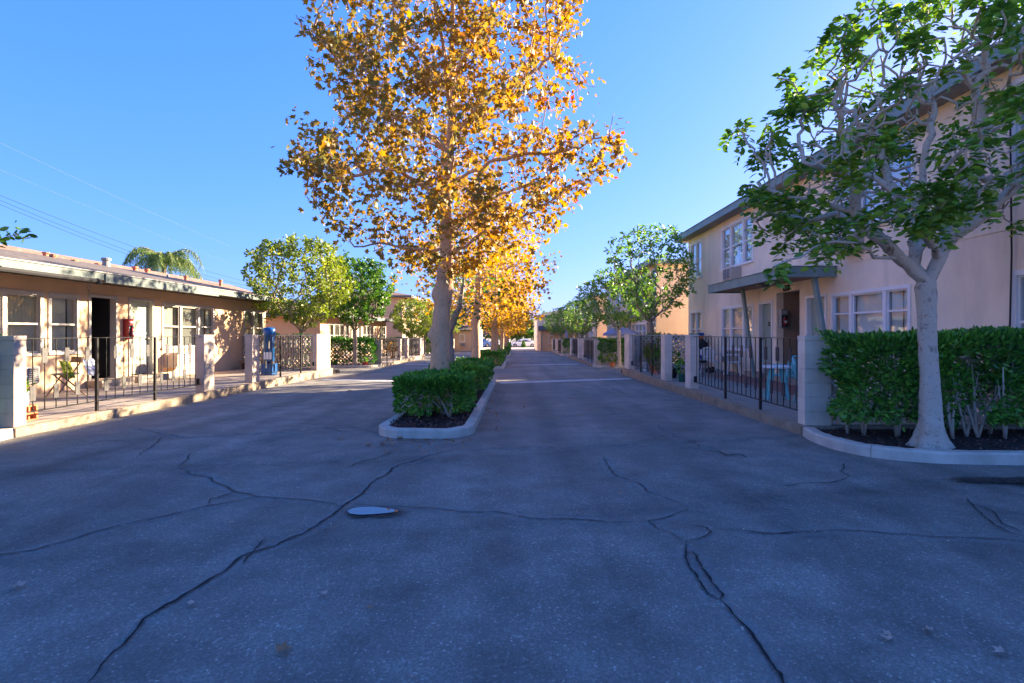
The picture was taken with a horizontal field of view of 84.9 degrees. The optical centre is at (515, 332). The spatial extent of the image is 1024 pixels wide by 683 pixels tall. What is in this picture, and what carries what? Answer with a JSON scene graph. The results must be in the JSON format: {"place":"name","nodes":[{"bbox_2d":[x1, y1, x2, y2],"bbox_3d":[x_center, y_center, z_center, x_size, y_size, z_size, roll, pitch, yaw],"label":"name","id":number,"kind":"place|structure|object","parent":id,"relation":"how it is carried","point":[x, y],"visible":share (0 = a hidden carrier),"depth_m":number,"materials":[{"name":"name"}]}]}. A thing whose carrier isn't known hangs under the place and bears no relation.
{"place":"outdoors","nodes":[
{"label":"outdoors","id":0,"kind":"place"},
{"bbox_2d":[482,336,532,343],"bbox_3d":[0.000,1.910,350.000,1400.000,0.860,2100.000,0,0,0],"label":"ground","id":1,"kind":"structure","parent":0,"point":[509,339],"depth_m":200.59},
{"bbox_2d":[0,244,250,291],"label":"back building","id":2,"kind":"structure","parent":1,"relation":"on","point":[135,268],"depth_m":31.32,"materials":[{"name":"beige paint"}]},
{"bbox_2d":[121,246,203,279],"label":"palm tree","id":3,"kind":"object","parent":1,"relation":"on","point":[161,259],"visible":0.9,"depth_m":44.89,"materials":[{"name":"green plant"}]},
{"bbox_2d":[266,302,394,363],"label":"apartment building","id":4,"kind":"structure","parent":1,"relation":"on","point":[332,327],"depth_m":31.65,"materials":[{"name":"beige paint"}]},
{"bbox_2d":[318,291,430,354],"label":"apartment building","id":5,"kind":"structure","parent":1,"relation":"on","point":[391,331],"depth_m":50.90,"materials":[{"name":"beige paint"}]},
{"bbox_2d":[428,315,481,350],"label":"end building","id":6,"kind":"structure","parent":1,"relation":"on","point":[462,340],"depth_m":66.40,"materials":[{"name":"beige paint"}]},
{"bbox_2d":[450,244,542,364],"bbox_3d":[-1.090,-1.644,28.530,5.029,6.888,5.045,0,0,0],"label":"sycamore tree","id":7,"kind":"object","parent":1,"relation":"on","point":[494,325],"visible":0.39,"depth_m":28.47,"materials":[{"name":"orange plant"}]},
{"bbox_2d":[453,255,541,348],"bbox_3d":[-1.276,-1.566,34.458,5.505,6.916,5.791,0,0,-30],"label":"sycamore tree","id":8,"kind":"object","parent":1,"relation":"on","point":[507,308],"visible":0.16,"depth_m":34.39,"materials":[{"name":"orange plant"}]},
{"bbox_2d":[482,330,533,346],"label":"hedge","id":9,"kind":"object","parent":1,"relation":"on","point":[531,333],"visible":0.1,"depth_m":92.99,"materials":[{"name":"green plant"}]},
{"bbox_2d":[533,310,577,350],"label":"end building","id":10,"kind":"structure","parent":1,"relation":"on","point":[543,337],"depth_m":66.40,"materials":[{"name":"beige paint"}]},
{"bbox_2d":[573,294,606,337],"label":"apartment building","id":11,"kind":"structure","parent":1,"relation":"on","point":[601,328],"depth_m":51.31,"materials":[{"name":"beige paint"}]},
{"bbox_2d":[0,0,1022,318],"label":"sky","id":12,"kind":"structure","parent":0,"point":[174,110],"materials":[{"name":"blue"}]},
{"bbox_2d":[0,350,1023,682],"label":"asphalt driveway","id":13,"kind":"structure","parent":0,"point":[474,594],"depth_m":3.77,"materials":[{"name":"asphalt"}]},
{"bbox_2d":[0,428,13,440],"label":"kerb","id":14,"kind":"structure","parent":13,"relation":"on","point":[5,434],"depth_m":7.64,"materials":[{"name":"concrete"}]},
{"bbox_2d":[0,220,37,266],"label":"round headed tree","id":15,"kind":"object","parent":13,"relation":"on","point":[3,240],"visible":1,"depth_m":8.03,"materials":[{"name":"green plant"}]},
{"bbox_2d":[0,248,288,393],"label":"apartment building","id":16,"kind":"structure","parent":13,"relation":"on","point":[50,296],"depth_m":14.38,"materials":[{"name":"beige paint"}]},
{"bbox_2d":[0,288,43,355],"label":"window","id":17,"kind":"structure","parent":16,"relation":"in","point":[21,311],"depth_m":11.83,"materials":[{"name":"glass"}]},
{"bbox_2d":[48,292,81,354],"bbox_3d":[-10.354,-0.203,12.765,0.217,1.385,0.940,0,0,0],"label":"window","id":18,"kind":"structure","parent":16,"relation":"in","point":[56,301],"depth_m":12.88,"materials":[{"name":"glass"}]},
{"bbox_2d":[91,299,109,376],"bbox_3d":[-10.840,0.122,14.376,0.820,1.995,0.040,0,0,0],"label":"door","id":19,"kind":"structure","parent":16,"relation":"in","point":[100,308],"depth_m":14.36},
{"bbox_2d":[123,319,134,338],"bbox_3d":[-10.190,-0.100,14.780,0.219,0.540,0.200,0,0,0],"label":"extinguisher cabinet","id":20,"kind":"object","parent":16,"relation":"attached to","point":[128,327],"visible":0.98,"depth_m":14.68,"materials":[{"name":"red metal"}]},
{"bbox_2d":[131,301,149,373],"bbox_3d":[-10.380,0.124,15.400,0.130,1.991,0.884,0,0,0],"label":"door","id":21,"kind":"structure","parent":16,"relation":"in","point":[139,310],"depth_m":15.48,"materials":[{"name":"white paint"}]},
{"bbox_2d":[161,302,215,349],"bbox_3d":[-10.353,-0.203,17.695,0.215,1.385,2.900,0,0,0],"label":"window","id":22,"kind":"structure","parent":16,"relation":"in","point":[183,326],"depth_m":17.58,"materials":[{"name":"glass"}]},
{"bbox_2d":[243,309,263,341],"bbox_3d":[-10.353,-0.203,22.000,0.215,1.385,1.710,0,0,0],"label":"window","id":23,"kind":"structure","parent":16,"relation":"in","point":[253,321],"depth_m":21.96,"materials":[{"name":"glass"}]},
{"bbox_2d":[0,368,313,428],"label":"patio slab","id":24,"kind":"structure","parent":13,"relation":"on","point":[226,378],"depth_m":12.01,"materials":[{"name":"concrete"}]},
{"bbox_2d":[0,336,26,426],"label":"block pillar","id":25,"kind":"structure","parent":24,"relation":"on","point":[12,381],"depth_m":7.82,"materials":[{"name":"concrete"}]},
{"bbox_2d":[45,356,86,397],"bbox_3d":[-9.300,0.911,11.599,0.480,0.835,0.579,0,0,29],"label":"folding chair","id":26,"kind":"object","parent":24,"relation":"on","point":[74,359],"visible":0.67,"depth_m":11.63,"materials":[{"name":"brown wood"}]},
{"bbox_2d":[59,360,74,378],"bbox_3d":[-9.135,0.740,11.405,0.221,0.381,0.250,0,0,0],"label":"towel","id":27,"kind":"object","parent":26,"relation":"hanging from","point":[70,369],"visible":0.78,"depth_m":11.36,"materials":[{"name":"fabric"}]},
{"bbox_2d":[83,358,94,375],"bbox_3d":[-9.034,0.719,11.905,0.222,0.381,0.310,0,0,0],"label":"cloth bag","id":28,"kind":"object","parent":26,"relation":"hanging from","point":[91,366],"visible":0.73,"depth_m":11.84,"materials":[{"name":"fabric"}]},
{"bbox_2d":[245,334,259,382],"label":"block pillar","id":29,"kind":"structure","parent":24,"relation":"on","point":[251,358],"depth_m":14.91,"materials":[{"name":"concrete"}]},
{"bbox_2d":[261,327,276,374],"bbox_3d":[-7.750,0.570,17.600,0.380,1.500,0.400,0,0,0],"label":"water dispenser","id":30,"kind":"object","parent":24,"relation":"on","point":[268,354],"visible":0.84,"depth_m":17.44,"materials":[{"name":"blue plastic"}]},
{"bbox_2d":[242,335,311,367],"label":"breeze block wall","id":31,"kind":"structure","parent":24,"relation":"on","point":[285,349],"depth_m":21.06,"materials":[{"name":"concrete"}]},
{"bbox_2d":[311,334,321,369],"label":"block pillar","id":32,"kind":"structure","parent":24,"relation":"on","point":[317,349],"depth_m":19.75,"materials":[{"name":"concrete"}]},
{"bbox_2d":[321,335,329,369],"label":"wing wall","id":33,"kind":"structure","parent":24,"relation":"on","point":[325,351],"depth_m":20.64,"materials":[{"name":"concrete"}]},
{"bbox_2d":[3,368,332,437],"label":"patio kerb","id":34,"kind":"structure","parent":13,"relation":"on","point":[64,422],"depth_m":10.86,"materials":[{"name":"concrete"}]},
{"bbox_2d":[26,336,200,412],"bbox_3d":[-7.100,0.700,10.310,0.060,1.251,4.574,0,0,0],"label":"iron fence","id":35,"kind":"object","parent":34,"relation":"on","point":[44,360],"visible":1,"depth_m":9.71,"materials":[{"name":"metal"}]},
{"bbox_2d":[195,335,213,391],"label":"block pillar","id":36,"kind":"structure","parent":34,"relation":"on","point":[205,359],"depth_m":12.65,"materials":[{"name":"concrete"}]},
{"bbox_2d":[259,335,314,376],"bbox_3d":[-7.100,0.700,17.535,0.060,1.251,4.424,0,0,0],"label":"iron fence","id":37,"kind":"object","parent":34,"relation":"on","point":[313,364],"visible":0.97,"depth_m":17.49,"materials":[{"name":"metal"}]},
{"bbox_2d":[296,364,381,367],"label":"kerb","id":38,"kind":"structure","parent":13,"relation":"on","point":[355,366],"depth_m":27.61,"materials":[{"name":"concrete"}]},
{"bbox_2d":[311,249,397,364],"bbox_3d":[-7.990,-1.178,27.736,4.066,5.857,4.118,0,0,0],"label":"round headed tree","id":39,"kind":"object","parent":13,"relation":"on","point":[376,282],"visible":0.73,"depth_m":27.40,"materials":[{"name":"green plant"}]},
{"bbox_2d":[348,507,397,514],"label":"puddle","id":40,"kind":"object","parent":13,"relation":"on","point":[367,510],"visible":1,"depth_m":4.50,"materials":[{"name":"liquid"}]},
{"bbox_2d":[330,355,418,364],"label":"patio slab","id":41,"kind":"structure","parent":13,"relation":"on","point":[387,357],"depth_m":34.83,"materials":[{"name":"concrete"}]},
{"bbox_2d":[330,341,373,364],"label":"breeze block wall","id":42,"kind":"structure","parent":41,"relation":"on","point":[349,362],"depth_m":29.30,"materials":[{"name":"concrete"}]},
{"bbox_2d":[374,340,381,364],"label":"block pillar","id":43,"kind":"structure","parent":41,"relation":"on","point":[378,353],"depth_m":29.22,"materials":[{"name":"concrete"}]},
{"bbox_2d":[380,338,414,354],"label":"breeze block wall","id":44,"kind":"structure","parent":41,"relation":"on","point":[388,351],"depth_m":42.46,"materials":[{"name":"concrete"}]},
{"bbox_2d":[382,355,424,366],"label":"patio kerb","id":45,"kind":"structure","parent":13,"relation":"on","point":[405,360],"depth_m":34.91,"materials":[{"name":"concrete"}]},
{"bbox_2d":[382,340,398,360],"bbox_3d":[-7.100,1.030,31.710,0.060,1.251,4.574,0,0,0],"label":"iron fence","id":46,"kind":"object","parent":45,"relation":"on","point":[391,346],"visible":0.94,"depth_m":31.98,"materials":[{"name":"metal"}]},
{"bbox_2d":[389,298,432,337],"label":"round headed tree","id":47,"kind":"object","parent":13,"relation":"on","point":[398,323],"visible":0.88,"depth_m":42.58,"materials":[{"name":"green plant"}]},
{"bbox_2d":[402,300,433,353],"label":"round headed tree","id":48,"kind":"object","parent":13,"relation":"on","point":[422,336],"visible":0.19,"depth_m":48.99,"materials":[{"name":"green plant"}]},
{"bbox_2d":[379,379,495,438],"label":"kerb","id":49,"kind":"structure","parent":13,"relation":"on","point":[467,428],"depth_m":7.83,"materials":[{"name":"concrete"}]},
{"bbox_2d":[390,380,490,427],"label":"mulch","id":50,"kind":"object","parent":49,"relation":"in","point":[410,422],"visible":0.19,"depth_m":8.64,"materials":[{"name":"brown wood"}]},
{"bbox_2d":[390,367,477,418],"bbox_3d":[-1.335,0.991,9.430,1.382,0.824,1.870,0,0,0],"label":"hedge","id":51,"kind":"object","parent":50,"relation":"on","point":[459,383],"visible":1,"depth_m":8.82,"materials":[{"name":"green plant"}]},
{"bbox_2d":[270,0,638,406],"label":"sycamore tree","id":52,"kind":"object","parent":50,"relation":"on","point":[440,198],"visible":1,"depth_m":9.92,"materials":[{"name":"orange plant"}]},
{"bbox_2d":[413,194,506,362],"bbox_3d":[-1.323,-1.406,13.903,2.264,6.012,2.358,0,0,0],"label":"slim tree","id":53,"kind":"object","parent":50,"relation":"on","point":[455,313],"visible":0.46,"depth_m":13.96,"materials":[{"name":"orange plant"}]},
{"bbox_2d":[428,360,491,393],"bbox_3d":[-1.250,1.020,12.659,1.368,0.802,2.168,0,0,0],"label":"hedge","id":54,"kind":"object","parent":50,"relation":"on","point":[482,369],"visible":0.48,"depth_m":12.11,"materials":[{"name":"green plant"}]},
{"bbox_2d":[454,356,496,384],"bbox_3d":[-1.228,1.062,15.600,1.340,0.800,3.077,0,0,0],"label":"hedge","id":55,"kind":"object","parent":50,"relation":"on","point":[490,360],"visible":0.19,"depth_m":15.86,"materials":[{"name":"green plant"}]},
{"bbox_2d":[369,383,541,454],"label":"leaf litter","id":56,"kind":"object","parent":13,"relation":"on","point":[387,438],"visible":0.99,"depth_m":7.57,"materials":[{"name":"plant"}]},
{"bbox_2d":[387,173,561,357],"bbox_3d":[-1.428,-1.940,19.791,6.096,7.280,5.795,0,0,0],"label":"sycamore tree","id":57,"kind":"object","parent":13,"relation":"on","point":[475,332],"visible":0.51,"depth_m":19.43,"materials":[{"name":"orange plant"}]},
{"bbox_2d":[20,397,973,661],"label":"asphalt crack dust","id":58,"kind":"object","parent":13,"relation":"on","point":[454,511],"visible":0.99,"depth_m":4.37,"materials":[{"name":"asphalt"}]},
{"bbox_2d":[480,273,532,349],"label":"sycamore tree","id":59,"kind":"object","parent":13,"relation":"on","point":[501,333],"visible":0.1,"depth_m":40.84,"materials":[{"name":"orange plant"}]},
{"bbox_2d":[543,310,572,338],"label":"round headed tree","id":60,"kind":"object","parent":13,"relation":"on","point":[549,321],"visible":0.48,"depth_m":64.18,"materials":[{"name":"green plant"}]},
{"bbox_2d":[500,378,630,383],"bbox_3d":[1.735,1.553,18.250,5.057,0.026,0.551,0,0,-23],"label":"parking line","id":61,"kind":"object","parent":13,"relation":"on","point":[564,380],"visible":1,"depth_m":18.30,"materials":[{"name":"paint"}]},
{"bbox_2d":[552,302,596,337],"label":"round headed tree","id":62,"kind":"object","parent":13,"relation":"on","point":[565,327],"visible":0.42,"depth_m":49.01,"materials":[{"name":"green plant"}]},
{"bbox_2d":[569,355,593,365],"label":"patio kerb","id":63,"kind":"structure","parent":13,"relation":"on","point":[575,358],"depth_m":35.03,"materials":[{"name":"concrete"}]},
{"bbox_2d":[584,340,593,362],"bbox_3d":[4.220,1.030,32.125,0.060,1.251,5.044,0,0,0],"label":"iron fence","id":64,"kind":"object","parent":63,"relation":"on","point":[589,345],"visible":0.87,"depth_m":32.06,"materials":[{"name":"metal"}]},
{"bbox_2d":[563,295,600,346],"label":"round headed tree","id":65,"kind":"object","parent":13,"relation":"on","point":[573,320],"visible":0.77,"depth_m":43.52,"materials":[{"name":"green plant"}]},
{"bbox_2d":[573,355,623,364],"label":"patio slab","id":66,"kind":"structure","parent":13,"relation":"on","point":[587,359],"depth_m":33.56,"materials":[{"name":"concrete"}]},
{"bbox_2d":[603,327,637,335],"bbox_3d":[5.850,0.640,31.200,1.829,2.020,1.829,0,0,22],"label":"patio umbrella","id":67,"kind":"object","parent":66,"relation":"on","point":[624,331],"visible":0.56,"depth_m":30.60,"materials":[{"name":"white fabric"}]},
{"bbox_2d":[575,267,661,364],"bbox_3d":[5.041,-0.816,27.913,4.358,5.131,4.087,0,0,0],"label":"round headed tree","id":68,"kind":"object","parent":13,"relation":"on","point":[615,315],"visible":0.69,"depth_m":27.56,"materials":[{"name":"green plant"}]},
{"bbox_2d":[600,259,687,362],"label":"apartment building","id":69,"kind":"structure","parent":13,"relation":"on","point":[675,321],"depth_m":29.50,"materials":[{"name":"beige paint"}]},
{"bbox_2d":[347,477,1023,516],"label":"damp stains","id":70,"kind":"object","parent":13,"relation":"on","point":[995,479],"visible":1,"depth_m":5.44,"materials":[{"name":"asphalt"}]},
{"bbox_2d":[622,368,813,434],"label":"patio kerb","id":71,"kind":"structure","parent":13,"relation":"on","point":[784,423],"depth_m":10.98,"materials":[{"name":"concrete"}]},
{"bbox_2d":[631,335,660,375],"bbox_3d":[4.220,0.700,18.175,0.060,1.251,4.444,0,0,0],"label":"iron fence","id":72,"kind":"object","parent":71,"relation":"on","point":[650,343],"visible":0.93,"depth_m":17.77,"materials":[{"name":"metal"}]},
{"bbox_2d":[694,336,797,410],"bbox_3d":[4.220,0.700,10.725,0.060,1.251,5.044,0,0,0],"label":"iron fence","id":73,"kind":"object","parent":71,"relation":"on","point":[760,369],"visible":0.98,"depth_m":10.06,"materials":[{"name":"metal"}]},
{"bbox_2d":[632,368,1023,428],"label":"patio slab","id":74,"kind":"structure","parent":13,"relation":"on","point":[792,414],"depth_m":10.95,"materials":[{"name":"concrete"}]},
{"bbox_2d":[627,334,634,368],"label":"block pillar","id":75,"kind":"structure","parent":74,"relation":"on","point":[630,351],"depth_m":20.40,"materials":[{"name":"concrete"}]},
{"bbox_2d":[624,335,639,367],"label":"wing wall","id":76,"kind":"structure","parent":74,"relation":"on","point":[625,351],"depth_m":21.13,"materials":[{"name":"concrete"}]},
{"bbox_2d":[661,334,671,380],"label":"block pillar","id":77,"kind":"structure","parent":74,"relation":"on","point":[666,357],"depth_m":15.50,"materials":[{"name":"concrete"}]},
{"bbox_2d":[641,335,710,367],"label":"breeze block wall","id":78,"kind":"structure","parent":74,"relation":"on","point":[680,343],"depth_m":21.16,"materials":[{"name":"concrete"}]},
{"bbox_2d":[675,358,684,381],"bbox_3d":[4.497,0.993,15.171,0.424,0.655,0.392,0,0,-28],"label":"potted plant","id":79,"kind":"object","parent":74,"relation":"on","point":[681,376],"visible":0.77,"depth_m":15.10,"materials":[{"name":"green plant"}]},
{"bbox_2d":[685,335,698,388],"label":"block pillar","id":80,"kind":"structure","parent":74,"relation":"on","point":[690,358],"depth_m":13.25,"materials":[{"name":"concrete"}]},
{"bbox_2d":[700,347,720,372],"bbox_3d":[6.431,0.891,18.480,0.555,0.866,0.586,0,0,42],"label":"patio chair","id":81,"kind":"object","parent":74,"relation":"on","point":[710,357],"visible":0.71,"depth_m":18.35,"materials":[{"name":"white plastic"}]},
{"bbox_2d":[706,375,835,394],"bbox_3d":[6.630,1.318,14.800,1.460,0.004,5.600,0,0,0],"label":"red floor patch","id":82,"kind":"object","parent":74,"relation":"on","point":[763,384],"visible":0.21,"depth_m":14.88,"materials":[{"name":"paint"}]},
{"bbox_2d":[762,365,791,399],"bbox_3d":[5.220,0.991,11.200,0.640,0.672,0.640,0,0,0],"label":"patio table","id":83,"kind":"object","parent":74,"relation":"on","point":[780,367],"visible":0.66,"depth_m":11.07,"materials":[{"name":"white plastic"}]},
{"bbox_2d":[797,336,831,424],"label":"block pillar","id":84,"kind":"structure","parent":74,"relation":"on","point":[814,388],"depth_m":8.00,"materials":[{"name":"concrete"}]},
{"bbox_2d":[831,338,1023,424],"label":"breeze block wall","id":85,"kind":"structure","parent":74,"relation":"on","point":[834,388],"depth_m":8.08,"materials":[{"name":"concrete"}]},
{"bbox_2d":[674,32,1023,422],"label":"apartment building","id":86,"kind":"structure","parent":13,"relation":"on","point":[980,280],"depth_m":12.30,"materials":[{"name":"beige paint"}]},
{"bbox_2d":[690,239,701,280],"bbox_3d":[7.442,-2.975,22.950,0.193,1.530,1.500,0,0,0],"label":"window","id":87,"kind":"structure","parent":86,"relation":"in","point":[696,244],"depth_m":22.86,"materials":[{"name":"glass"}]},
{"bbox_2d":[690,310,701,333],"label":"window","id":88,"kind":"structure","parent":86,"relation":"in","point":[698,313],"depth_m":22.90,"materials":[{"name":"glass"}]},
{"bbox_2d":[720,214,753,271],"bbox_3d":[7.442,-2.975,18.775,0.193,1.530,2.750,0,0,0],"label":"window","id":89,"kind":"structure","parent":86,"relation":"in","point":[729,229],"depth_m":18.93,"materials":[{"name":"glass"}]},
{"bbox_2d":[720,303,753,351],"bbox_3d":[7.456,-0.165,18.775,0.222,1.510,2.750,0,0,0],"label":"window","id":90,"kind":"structure","parent":86,"relation":"in","point":[732,317],"depth_m":19.03,"materials":[{"name":"glass"}]},
{"bbox_2d":[762,304,770,371],"bbox_3d":[7.480,0.144,16.575,0.130,2.011,0.794,0,0,0],"label":"door","id":91,"kind":"structure","parent":86,"relation":"in","point":[766,307],"depth_m":16.68,"materials":[{"name":"green paint"}]},
{"bbox_2d":[778,309,787,327],"bbox_3d":[7.540,-0.410,15.764,0.190,0.520,0.269,0,0,0],"label":"extinguisher cabinet","id":92,"kind":"object","parent":86,"relation":"attached to","point":[782,318],"visible":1,"depth_m":15.70,"materials":[{"name":"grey metal"}]},
{"bbox_2d":[812,297,823,335],"bbox_3d":[7.512,0.140,13.785,0.065,2.021,0.814,0,0,0],"label":"door","id":93,"kind":"structure","parent":86,"relation":"in","point":[815,323],"depth_m":14.01,"materials":[{"name":"green paint"}]},
{"bbox_2d":[831,284,910,363],"bbox_3d":[7.455,-0.165,11.800,0.220,1.510,2.700,0,0,0],"label":"window","id":94,"kind":"structure","parent":86,"relation":"in","point":[874,310],"depth_m":11.76,"materials":[{"name":"glass"}]},
{"bbox_2d":[831,135,914,235],"bbox_3d":[7.442,-2.975,11.700,0.193,1.530,2.700,0,0,0],"label":"window","id":95,"kind":"structure","parent":86,"relation":"in","point":[895,174],"depth_m":11.20,"materials":[{"name":"glass"}]},
{"bbox_2d":[1011,75,1023,182],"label":"window","id":96,"kind":"structure","parent":86,"relation":"in","point":[1016,128],"depth_m":8.27,"materials":[{"name":"glass"}]},
{"bbox_2d":[1011,270,1023,347],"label":"window","id":97,"kind":"structure","parent":86,"relation":"in","point":[1017,307],"depth_m":8.26,"materials":[{"name":"white paint"}]},
{"bbox_2d":[717,0,1023,449],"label":"pollarded tree","id":98,"kind":"object","parent":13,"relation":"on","point":[942,216],"visible":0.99,"depth_m":6.26,"materials":[{"name":"green plant"}]},
{"bbox_2d":[802,426,1023,464],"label":"kerb","id":99,"kind":"structure","parent":13,"relation":"on","point":[967,457],"depth_m":6.30,"materials":[{"name":"concrete"}]},
{"bbox_2d":[817,426,1023,449],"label":"mulch","id":100,"kind":"object","parent":99,"relation":"in","point":[962,445],"visible":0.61,"depth_m":7.16,"materials":[{"name":"brown wood"}]},
{"bbox_2d":[815,325,1023,438],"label":"hedge","id":101,"kind":"object","parent":100,"relation":"on","point":[846,371],"visible":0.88,"depth_m":7.12,"materials":[{"name":"green plant"}]},
{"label":"asphalt crack tar","id":102,"kind":"structure","parent":13,"relation":"on","visible":0},
{"bbox_2d":[3,386,1019,682],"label":"asphalt crack lines","id":103,"kind":"object","parent":102,"relation":"on","point":[503,512],"visible":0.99,"depth_m":4.02,"materials":[{"name":"asphalt"}]},
{"bbox_2d":[597,337,656,364],"bbox_3d":[5.828,0.902,28.871,3.320,1.564,1.023,0,0,0],"label":"hedge","id":104,"kind":"object","parent":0,"point":[611,341],"visible":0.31,"depth_m":28.74,"materials":[{"name":"green plant"}]},
{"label":"soil bed","id":105,"kind":"structure","parent":0,"visible":0},
{"bbox_2d":[480,349,504,365],"bbox_3d":[-1.213,1.247,29.094,1.312,0.865,4.085,0,0,0],"label":"hedge","id":106,"kind":"object","parent":105,"relation":"on","point":[500,354],"visible":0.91,"depth_m":27.64,"materials":[{"name":"green plant"}]},
{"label":"soil bed","id":107,"kind":"structure","parent":0,"visible":0},
{"bbox_2d":[330,335,377,364],"bbox_3d":[-8.722,0.908,28.803,3.364,1.583,1.175,0,0,0],"label":"hedge","id":108,"kind":"object","parent":107,"relation":"on","point":[348,340],"visible":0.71,"depth_m":28.57,"materials":[{"name":"green plant"}]},
{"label":"planting strip","id":109,"kind":"structure","parent":0,"visible":0},
{"bbox_2d":[240,233,357,362],"bbox_3d":[-8.343,-1.194,21.930,4.282,5.528,4.474,0,0,0],"label":"round headed tree","id":110,"kind":"object","parent":109,"relation":"on","point":[326,300],"visible":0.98,"depth_m":21.25,"materials":[{"name":"green plant"}]},
{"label":"planting strip","id":111,"kind":"structure","parent":0,"visible":0},
{"bbox_2d":[603,221,696,334],"bbox_3d":[5.322,-1.427,22.305,3.726,5.995,4.070,0,0,0],"label":"round headed tree","id":112,"kind":"object","parent":111,"relation":"on","point":[678,291],"visible":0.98,"depth_m":21.84,"materials":[{"name":"green plant"}]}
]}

